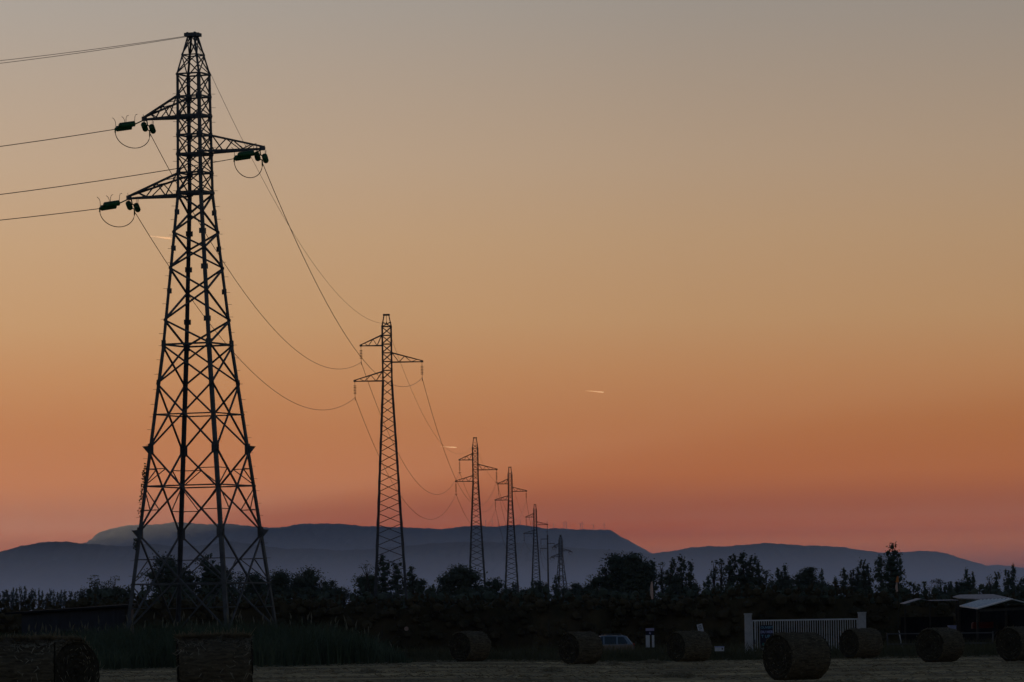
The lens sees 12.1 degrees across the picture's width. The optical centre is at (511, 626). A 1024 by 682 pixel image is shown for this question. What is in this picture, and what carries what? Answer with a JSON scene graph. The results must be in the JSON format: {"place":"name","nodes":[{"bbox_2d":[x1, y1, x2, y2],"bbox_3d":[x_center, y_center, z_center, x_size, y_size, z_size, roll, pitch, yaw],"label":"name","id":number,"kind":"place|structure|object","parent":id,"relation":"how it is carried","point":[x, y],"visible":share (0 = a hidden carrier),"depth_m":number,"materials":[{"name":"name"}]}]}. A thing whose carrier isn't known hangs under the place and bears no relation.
{"place":"outdoors","nodes":[
{"label":"outdoors","id":0,"kind":"place"},
{"bbox_2d":[0,541,1023,610],"bbox_3d":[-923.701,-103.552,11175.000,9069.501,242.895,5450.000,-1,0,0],"label":"mountain","id":1,"kind":"structure","parent":0,"point":[58,567],"depth_m":11902.60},
{"bbox_2d":[0,0,1023,567],"label":"sky","id":2,"kind":"structure","parent":0,"point":[695,273],"materials":[{"name":"orange"}]},
{"bbox_2d":[84,522,1023,573],"bbox_3d":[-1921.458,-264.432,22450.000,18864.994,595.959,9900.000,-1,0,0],"label":"mountain","id":3,"kind":"structure","parent":0,"point":[341,537],"depth_m":25392.03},
{"bbox_2d":[99,655,1023,681],"bbox_3d":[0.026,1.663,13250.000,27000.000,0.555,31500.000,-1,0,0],"label":"ground","id":4,"kind":"structure","parent":0,"point":[261,672],"depth_m":153.26,"materials":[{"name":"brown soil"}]},
{"bbox_2d":[0,630,56,681],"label":"hay bale","id":5,"kind":"object","parent":4,"relation":"on","point":[29,658],"visible":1,"depth_m":83.42,"materials":[{"name":"plant"}]},
{"bbox_2d":[39,631,103,681],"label":"hay bale","id":6,"kind":"object","parent":4,"relation":"on","point":[76,660],"visible":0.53,"depth_m":92.17,"materials":[{"name":"plant"}]},
{"bbox_2d":[5,603,139,636],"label":"shed","id":7,"kind":"structure","parent":4,"relation":"on","point":[109,615],"depth_m":246.00,"materials":[{"name":"metal"}]},
{"bbox_2d":[0,593,150,636],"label":"hedge","id":8,"kind":"object","parent":4,"relation":"on","point":[10,623],"visible":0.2,"depth_m":329.77,"materials":[{"name":"green plant"}]},
{"bbox_2d":[98,575,130,599],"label":"sparse tree","id":9,"kind":"object","parent":4,"relation":"on","point":[104,587],"visible":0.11,"depth_m":599.98,"materials":[{"name":"green plant"}]},
{"bbox_2d":[86,585,211,607],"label":"scrub hedge","id":10,"kind":"object","parent":4,"relation":"on","point":[109,593],"visible":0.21,"depth_m":559.70,"materials":[{"name":"green plant"}]},
{"bbox_2d":[137,551,202,598],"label":"broadleaf tree","id":11,"kind":"object","parent":4,"relation":"on","point":[168,577],"visible":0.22,"depth_m":638.80,"materials":[{"name":"green plant"}]},
{"bbox_2d":[97,31,277,631],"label":"lattice pylon","id":12,"kind":"object","parent":4,"relation":"on","point":[244,153],"visible":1,"depth_m":221.83,"materials":[{"name":"metal"}]},
{"bbox_2d":[0,158,233,194],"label":"power line","id":13,"kind":"object","parent":12,"relation":"attached to","point":[116,178],"visible":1,"depth_m":215.16,"materials":[{"name":"metal"}]},
{"bbox_2d":[133,463,147,549],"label":"creeper plant","id":14,"kind":"object","parent":12,"relation":"attached to","point":[141,496],"visible":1,"depth_m":220.92,"materials":[{"name":"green plant"}]},
{"bbox_2d":[135,213,352,409],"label":"power line","id":15,"kind":"object","parent":12,"relation":"attached to","point":[219,335],"visible":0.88,"depth_m":278.75,"materials":[{"name":"metal"}]},
{"bbox_2d":[150,134,359,368],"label":"power line","id":16,"kind":"object","parent":12,"relation":"attached to","point":[230,272],"visible":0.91,"depth_m":279.25,"materials":[{"name":"metal"}]},
{"bbox_2d":[263,165,421,386],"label":"power line","id":17,"kind":"object","parent":12,"relation":"attached to","point":[316,283],"visible":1,"depth_m":263.39,"materials":[{"name":"metal"}]},
{"bbox_2d":[192,553,219,596],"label":"cypress tree","id":18,"kind":"object","parent":4,"relation":"on","point":[208,574],"visible":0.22,"depth_m":639.41,"materials":[{"name":"green plant"}]},
{"bbox_2d":[0,611,413,669],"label":"reed bed","id":19,"kind":"object","parent":4,"relation":"on","point":[152,648],"visible":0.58,"depth_m":194.88,"materials":[{"name":"green plant"}]},
{"bbox_2d":[173,627,253,681],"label":"hay bale","id":20,"kind":"object","parent":4,"relation":"on","point":[217,657],"visible":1,"depth_m":84.97,"materials":[{"name":"plant"}]},
{"bbox_2d":[194,562,239,602],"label":"broadleaf tree","id":21,"kind":"object","parent":4,"relation":"on","point":[230,579],"visible":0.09,"depth_m":648.97,"materials":[{"name":"green plant"}]},
{"bbox_2d":[127,590,341,634],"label":"hedge","id":22,"kind":"object","parent":4,"relation":"on","point":[298,609],"visible":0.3,"depth_m":349.61,"materials":[{"name":"green plant"}]},
{"bbox_2d":[228,571,253,601],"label":"sparse tree","id":23,"kind":"object","parent":4,"relation":"on","point":[238,579],"visible":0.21,"depth_m":599.91,"materials":[{"name":"green plant"}]},
{"bbox_2d":[240,572,266,596],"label":"broadleaf tree","id":24,"kind":"object","parent":4,"relation":"on","point":[254,577],"visible":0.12,"depth_m":649.12,"materials":[{"name":"green plant"}]},
{"bbox_2d":[201,584,346,608],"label":"scrub hedge","id":25,"kind":"object","parent":4,"relation":"on","point":[325,594],"visible":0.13,"depth_m":559.75,"materials":[{"name":"green plant"}]},
{"bbox_2d":[260,566,295,599],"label":"broadleaf tree","id":26,"kind":"object","parent":4,"relation":"on","point":[280,580],"visible":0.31,"depth_m":638.96,"materials":[{"name":"green plant"}]},
{"bbox_2d":[284,564,337,598],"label":"broadleaf tree","id":27,"kind":"object","parent":4,"relation":"on","point":[307,579],"visible":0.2,"depth_m":648.44,"materials":[{"name":"green plant"}]},
{"bbox_2d":[333,585,351,607],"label":"sparse tree","id":28,"kind":"object","parent":4,"relation":"on","point":[345,595],"visible":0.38,"depth_m":639.80,"materials":[{"name":"green plant"}]},
{"bbox_2d":[346,572,381,595],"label":"broadleaf tree","id":29,"kind":"object","parent":4,"relation":"on","point":[359,585],"visible":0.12,"depth_m":639.08,"materials":[{"name":"green plant"}]},
{"bbox_2d":[358,560,374,596],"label":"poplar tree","id":30,"kind":"object","parent":4,"relation":"on","point":[366,579],"visible":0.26,"depth_m":619.89,"materials":[{"name":"green plant"}]},
{"bbox_2d":[373,553,397,597],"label":"cypress tree","id":31,"kind":"object","parent":4,"relation":"on","point":[384,578],"visible":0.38,"depth_m":624.79,"materials":[{"name":"green plant"}]},
{"bbox_2d":[353,314,423,607],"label":"lattice pylon","id":32,"kind":"object","parent":4,"relation":"on","point":[381,336],"visible":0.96,"depth_m":441.50,"materials":[{"name":"metal"}]},
{"bbox_2d":[390,559,403,596],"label":"poplar tree","id":33,"kind":"object","parent":4,"relation":"on","point":[395,578],"visible":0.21,"depth_m":639.60,"materials":[{"name":"green plant"}]},
{"bbox_2d":[406,566,418,592],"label":"poplar tree","id":34,"kind":"object","parent":4,"relation":"on","point":[410,575],"visible":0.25,"depth_m":619.78,"materials":[{"name":"green plant"}]},
{"bbox_2d":[345,583,492,608],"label":"scrub hedge","id":35,"kind":"object","parent":4,"relation":"on","point":[487,595],"visible":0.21,"depth_m":559.38,"materials":[{"name":"green plant"}]},
{"bbox_2d":[413,576,430,594],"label":"broadleaf tree","id":36,"kind":"object","parent":4,"relation":"on","point":[421,582],"visible":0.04,"depth_m":649.47,"materials":[{"name":"green plant"}]},
{"bbox_2d":[325,591,538,652],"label":"hedge","id":37,"kind":"object","parent":4,"relation":"on","point":[437,624],"visible":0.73,"depth_m":339.60,"materials":[{"name":"green plant"}]},
{"bbox_2d":[434,573,454,593],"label":"broadleaf tree","id":38,"kind":"object","parent":4,"relation":"on","point":[442,585],"visible":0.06,"depth_m":639.54,"materials":[{"name":"green plant"}]},
{"bbox_2d":[435,563,491,601],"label":"broadleaf tree","id":39,"kind":"object","parent":4,"relation":"on","point":[459,576],"visible":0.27,"depth_m":619.03,"materials":[{"name":"green plant"}]},
{"bbox_2d":[448,630,491,661],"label":"hay bale","id":40,"kind":"object","parent":4,"relation":"on","point":[468,645],"visible":1,"depth_m":195.01,"materials":[{"name":"plant"}]},
{"bbox_2d":[455,437,497,588],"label":"lattice pylon","id":41,"kind":"object","parent":4,"relation":"on","point":[478,494],"visible":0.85,"depth_m":729.51,"materials":[{"name":"metal"}]},
{"bbox_2d":[483,576,505,594],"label":"broadleaf tree","id":42,"kind":"object","parent":4,"relation":"on","point":[495,584],"visible":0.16,"depth_m":639.61,"materials":[{"name":"green plant"}]},
{"bbox_2d":[495,467,526,592],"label":"lattice pylon","id":43,"kind":"object","parent":4,"relation":"on","point":[513,529],"visible":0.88,"depth_m":964.45,"materials":[{"name":"metal"}]},
{"bbox_2d":[523,504,547,583],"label":"lattice pylon","id":44,"kind":"object","parent":4,"relation":"on","point":[534,515],"visible":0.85,"depth_m":1276.49,"materials":[{"name":"metal"}]},
{"bbox_2d":[481,584,605,609],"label":"scrub hedge","id":45,"kind":"object","parent":4,"relation":"on","point":[536,591],"visible":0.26,"depth_m":559.68,"materials":[{"name":"green plant"}]},
{"bbox_2d":[540,531,554,599],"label":"power pole","id":46,"kind":"object","parent":4,"relation":"on","point":[547,560],"visible":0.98,"depth_m":1399.81,"materials":[{"name":"metal"}]},
{"bbox_2d":[550,535,571,594],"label":"lattice pylon","id":47,"kind":"object","parent":4,"relation":"on","point":[560,541],"visible":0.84,"depth_m":1649.65,"materials":[{"name":"metal"}]},
{"bbox_2d":[567,582,585,595],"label":"bush","id":48,"kind":"object","parent":4,"relation":"on","point":[576,587],"visible":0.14,"depth_m":999.07,"materials":[{"name":"green plant"}]},
{"bbox_2d":[558,631,602,663],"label":"hay bale","id":49,"kind":"object","parent":4,"relation":"on","point":[580,647],"visible":1,"depth_m":182.41,"materials":[{"name":"plant"}]},
{"bbox_2d":[583,565,620,598],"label":"broadleaf tree","id":50,"kind":"object","parent":4,"relation":"on","point":[595,581],"visible":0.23,"depth_m":639.19,"materials":[{"name":"green plant"}]},
{"bbox_2d":[600,634,634,651],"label":"parked car","id":51,"kind":"object","parent":4,"relation":"on","point":[614,640],"visible":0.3,"depth_m":255.21,"materials":[{"name":"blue metal"}]},
{"bbox_2d":[523,591,712,651],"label":"hedge","id":52,"kind":"object","parent":4,"relation":"on","point":[631,620],"visible":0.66,"depth_m":334.59,"materials":[{"name":"green plant"}]},
{"bbox_2d":[599,549,655,599],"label":"broadleaf tree","id":53,"kind":"object","parent":4,"relation":"on","point":[613,564],"visible":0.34,"depth_m":638.53,"materials":[{"name":"green plant"}]},
{"bbox_2d":[614,552,651,600],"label":"broadleaf tree","id":54,"kind":"object","parent":4,"relation":"on","point":[632,576],"visible":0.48,"depth_m":634.26,"materials":[{"name":"green plant"}]},
{"bbox_2d":[595,584,696,609],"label":"scrub hedge","id":55,"kind":"object","parent":4,"relation":"on","point":[691,593],"visible":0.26,"depth_m":559.71,"materials":[{"name":"green plant"}]},
{"bbox_2d":[640,561,658,599],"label":"broadleaf tree","id":56,"kind":"object","parent":4,"relation":"on","point":[649,569],"visible":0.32,"depth_m":639.43,"materials":[{"name":"green plant"}]},
{"bbox_2d":[646,628,653,646],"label":"notice board","id":57,"kind":"object","parent":4,"relation":"on","point":[649,631],"visible":1,"depth_m":225.99,"materials":[{"name":"white"}]},
{"bbox_2d":[656,562,668,597],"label":"sparse tree","id":58,"kind":"object","parent":4,"relation":"on","point":[663,587],"visible":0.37,"depth_m":699.95,"materials":[{"name":"green plant"}]},
{"bbox_2d":[665,557,677,598],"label":"poplar tree","id":59,"kind":"object","parent":4,"relation":"on","point":[671,571],"visible":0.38,"depth_m":699.78,"materials":[{"name":"green plant"}]},
{"bbox_2d":[658,574,689,598],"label":"broadleaf tree","id":60,"kind":"object","parent":4,"relation":"on","point":[676,589],"visible":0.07,"depth_m":718.48,"materials":[{"name":"green plant"}]},
{"bbox_2d":[673,554,686,598],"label":"poplar tree","id":61,"kind":"object","parent":4,"relation":"on","point":[681,577],"visible":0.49,"depth_m":699.64,"materials":[{"name":"green plant"}]},
{"bbox_2d":[666,630,712,661],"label":"hay bale","id":62,"kind":"object","parent":4,"relation":"on","point":[689,646],"visible":0.99,"depth_m":194.15,"materials":[{"name":"plant"}]},
{"bbox_2d":[684,559,698,589],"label":"poplar tree","id":63,"kind":"object","parent":4,"relation":"on","point":[690,576],"visible":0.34,"depth_m":699.60,"materials":[{"name":"green plant"}]},
{"bbox_2d":[708,560,718,587],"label":"sparse tree","id":64,"kind":"object","parent":4,"relation":"on","point":[713,577],"visible":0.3,"depth_m":719.92,"materials":[{"name":"green plant"}]},
{"bbox_2d":[716,558,726,591],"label":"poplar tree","id":65,"kind":"object","parent":4,"relation":"on","point":[721,562],"visible":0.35,"depth_m":719.86,"materials":[{"name":"green plant"}]},
{"bbox_2d":[721,553,737,590],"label":"poplar tree","id":66,"kind":"object","parent":4,"relation":"on","point":[730,568],"visible":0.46,"depth_m":699.64,"materials":[{"name":"green plant"}]},
{"bbox_2d":[734,552,751,596],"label":"poplar tree","id":67,"kind":"object","parent":4,"relation":"on","point":[741,576],"visible":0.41,"depth_m":699.69,"materials":[{"name":"green plant"}]},
{"bbox_2d":[744,613,751,650],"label":"gate post","id":68,"kind":"object","parent":4,"relation":"on","point":[748,626],"visible":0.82,"depth_m":231.73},
{"bbox_2d":[752,618,857,648],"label":"sliding gate","id":69,"kind":"structure","parent":68,"relation":"attached to","point":[798,620],"depth_m":231.97,"materials":[{"name":"white metal"}]},
{"bbox_2d":[760,625,772,647],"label":"opening banner","id":70,"kind":"object","parent":69,"relation":"attached to","point":[766,631],"visible":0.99,"depth_m":231.87,"materials":[{"name":"blue fabric"}]},
{"bbox_2d":[743,553,761,597],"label":"poplar tree","id":71,"kind":"object","parent":4,"relation":"on","point":[752,578],"visible":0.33,"depth_m":699.76,"materials":[{"name":"green plant"}]},
{"bbox_2d":[754,561,767,587],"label":"poplar tree","id":72,"kind":"object","parent":4,"relation":"on","point":[762,579],"visible":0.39,"depth_m":704.82,"materials":[{"name":"green plant"}]},
{"bbox_2d":[698,581,849,598],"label":"scrub hedge","id":73,"kind":"object","parent":4,"relation":"on","point":[822,589],"visible":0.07,"depth_m":559.68,"materials":[{"name":"green plant"}]},
{"bbox_2d":[690,581,860,649],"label":"hedge","id":74,"kind":"object","parent":4,"relation":"on","point":[720,619],"visible":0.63,"depth_m":299.61,"materials":[{"name":"green plant"}]},
{"bbox_2d":[773,567,782,590],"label":"poplar tree","id":75,"kind":"object","parent":4,"relation":"on","point":[778,577],"visible":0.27,"depth_m":719.71,"materials":[{"name":"green plant"}]},
{"bbox_2d":[779,563,790,589],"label":"poplar tree","id":76,"kind":"object","parent":4,"relation":"on","point":[785,577],"visible":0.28,"depth_m":719.72,"materials":[{"name":"green plant"}]},
{"bbox_2d":[762,631,830,680],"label":"hay bale","id":77,"kind":"object","parent":4,"relation":"on","point":[796,655],"visible":0.99,"depth_m":126.39,"materials":[{"name":"plant"}]},
{"bbox_2d":[792,570,808,592],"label":"broadleaf tree","id":78,"kind":"object","parent":4,"relation":"on","point":[800,579],"visible":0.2,"depth_m":759.17,"materials":[{"name":"green plant"}]},
{"bbox_2d":[797,566,824,594],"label":"broadleaf tree","id":79,"kind":"object","parent":4,"relation":"on","point":[810,572],"visible":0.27,"depth_m":759.56,"materials":[{"name":"green plant"}]},
{"bbox_2d":[837,567,849,593],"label":"poplar tree","id":80,"kind":"object","parent":4,"relation":"on","point":[843,582],"visible":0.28,"depth_m":759.71,"materials":[{"name":"green plant"}]},
{"bbox_2d":[847,569,856,591],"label":"poplar tree","id":81,"kind":"object","parent":4,"relation":"on","point":[851,583],"visible":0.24,"depth_m":769.73,"materials":[{"name":"green plant"}]},
{"bbox_2d":[853,566,862,591],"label":"poplar tree","id":82,"kind":"object","parent":4,"relation":"on","point":[858,575],"visible":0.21,"depth_m":769.81,"materials":[{"name":"green plant"}]},
{"bbox_2d":[839,628,882,657],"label":"hay bale","id":83,"kind":"object","parent":4,"relation":"on","point":[861,642],"visible":1,"depth_m":198.85,"materials":[{"name":"plant"}]},
{"bbox_2d":[857,612,865,628],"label":"gate post","id":84,"kind":"object","parent":4,"relation":"on","point":[861,619],"visible":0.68,"depth_m":231.72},
{"bbox_2d":[858,557,870,594],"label":"poplar tree","id":85,"kind":"object","parent":4,"relation":"on","point":[863,580],"visible":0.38,"depth_m":759.93,"materials":[{"name":"green plant"}]},
{"bbox_2d":[864,563,874,595],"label":"poplar tree","id":86,"kind":"object","parent":4,"relation":"on","point":[867,570],"visible":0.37,"depth_m":759.80,"materials":[{"name":"green plant"}]},
{"bbox_2d":[869,555,887,591],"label":"poplar tree","id":87,"kind":"object","parent":4,"relation":"on","point":[878,573],"visible":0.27,"depth_m":639.82,"materials":[{"name":"green plant"}]},
{"bbox_2d":[880,541,906,594],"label":"cypress tree","id":88,"kind":"object","parent":4,"relation":"on","point":[892,568],"visible":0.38,"depth_m":599.66,"materials":[{"name":"green plant"}]},
{"bbox_2d":[879,557,907,588],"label":"poplar tree","id":89,"kind":"object","parent":4,"relation":"on","point":[884,579],"visible":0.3,"depth_m":604.83,"materials":[{"name":"green plant"}]},
{"bbox_2d":[839,587,955,647],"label":"hedge","id":90,"kind":"object","parent":4,"relation":"on","point":[881,616],"visible":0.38,"depth_m":304.61,"materials":[{"name":"green plant"}]},
{"bbox_2d":[895,576,901,642],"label":"feather flag","id":91,"kind":"object","parent":4,"relation":"on","point":[896,586],"visible":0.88,"depth_m":245.99,"materials":[{"name":"fabric"}]},
{"bbox_2d":[853,581,951,607],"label":"scrub hedge","id":92,"kind":"object","parent":4,"relation":"on","point":[936,591],"visible":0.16,"depth_m":559.70,"materials":[{"name":"green plant"}]},
{"bbox_2d":[900,598,958,647],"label":"canopy","id":93,"kind":"object","parent":4,"relation":"on","point":[913,624],"visible":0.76,"depth_m":275.26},
{"bbox_2d":[915,626,964,661],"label":"hay bale","id":94,"kind":"object","parent":4,"relation":"on","point":[941,644],"visible":1,"depth_m":173.85,"materials":[{"name":"plant"}]},
{"bbox_2d":[887,631,993,645],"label":"rail fence","id":95,"kind":"object","parent":4,"relation":"on","point":[992,632],"visible":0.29,"depth_m":235.97,"materials":[{"name":"metal"}]},
{"bbox_2d":[961,566,972,591],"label":"cypress tree","id":96,"kind":"object","parent":4,"relation":"on","point":[968,579],"visible":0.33,"depth_m":619.85,"materials":[{"name":"green plant"}]},
{"bbox_2d":[944,582,1023,605],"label":"scrub hedge","id":97,"kind":"object","parent":4,"relation":"on","point":[986,591],"visible":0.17,"depth_m":559.77,"materials":[{"name":"green plant"}]},
{"bbox_2d":[949,590,1023,613],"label":"hedge","id":98,"kind":"object","parent":4,"relation":"on","point":[962,601],"visible":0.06,"depth_m":319.92,"materials":[{"name":"green plant"}]},
{"bbox_2d":[953,594,1023,642],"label":"open shelter","id":99,"kind":"object","parent":4,"relation":"on","point":[971,611],"visible":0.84,"depth_m":287.95,"materials":[{"name":"grey metal"}]},
{"bbox_2d":[969,613,1013,645],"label":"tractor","id":100,"kind":"object","parent":4,"relation":"on","point":[987,625],"visible":0.18,"depth_m":263.70,"materials":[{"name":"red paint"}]},
{"bbox_2d":[1003,570,1010,595],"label":"poplar tree","id":101,"kind":"object","parent":4,"relation":"on","point":[1006,574],"visible":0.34,"depth_m":699.77,"materials":[{"name":"green plant"}]},
{"bbox_2d":[996,625,1023,661],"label":"hay bale","id":102,"kind":"object","parent":4,"relation":"on","point":[1009,643],"visible":0.99,"depth_m":172.16,"materials":[{"name":"plant"}]},
{"bbox_2d":[1007,564,1019,594],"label":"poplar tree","id":103,"kind":"object","parent":4,"relation":"on","point":[1012,579],"visible":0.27,"depth_m":689.80,"materials":[{"name":"green plant"}]},
{"bbox_2d":[394,636,995,656],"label":"meadow grass","id":104,"kind":"structure","parent":0,"point":[732,647],"depth_m":234.64,"materials":[{"name":"green plant"}]},
{"bbox_2d":[399,642,998,661],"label":"verge grass","id":105,"kind":"structure","parent":0,"point":[528,654],"depth_m":205.19,"materials":[{"name":"green plant"}]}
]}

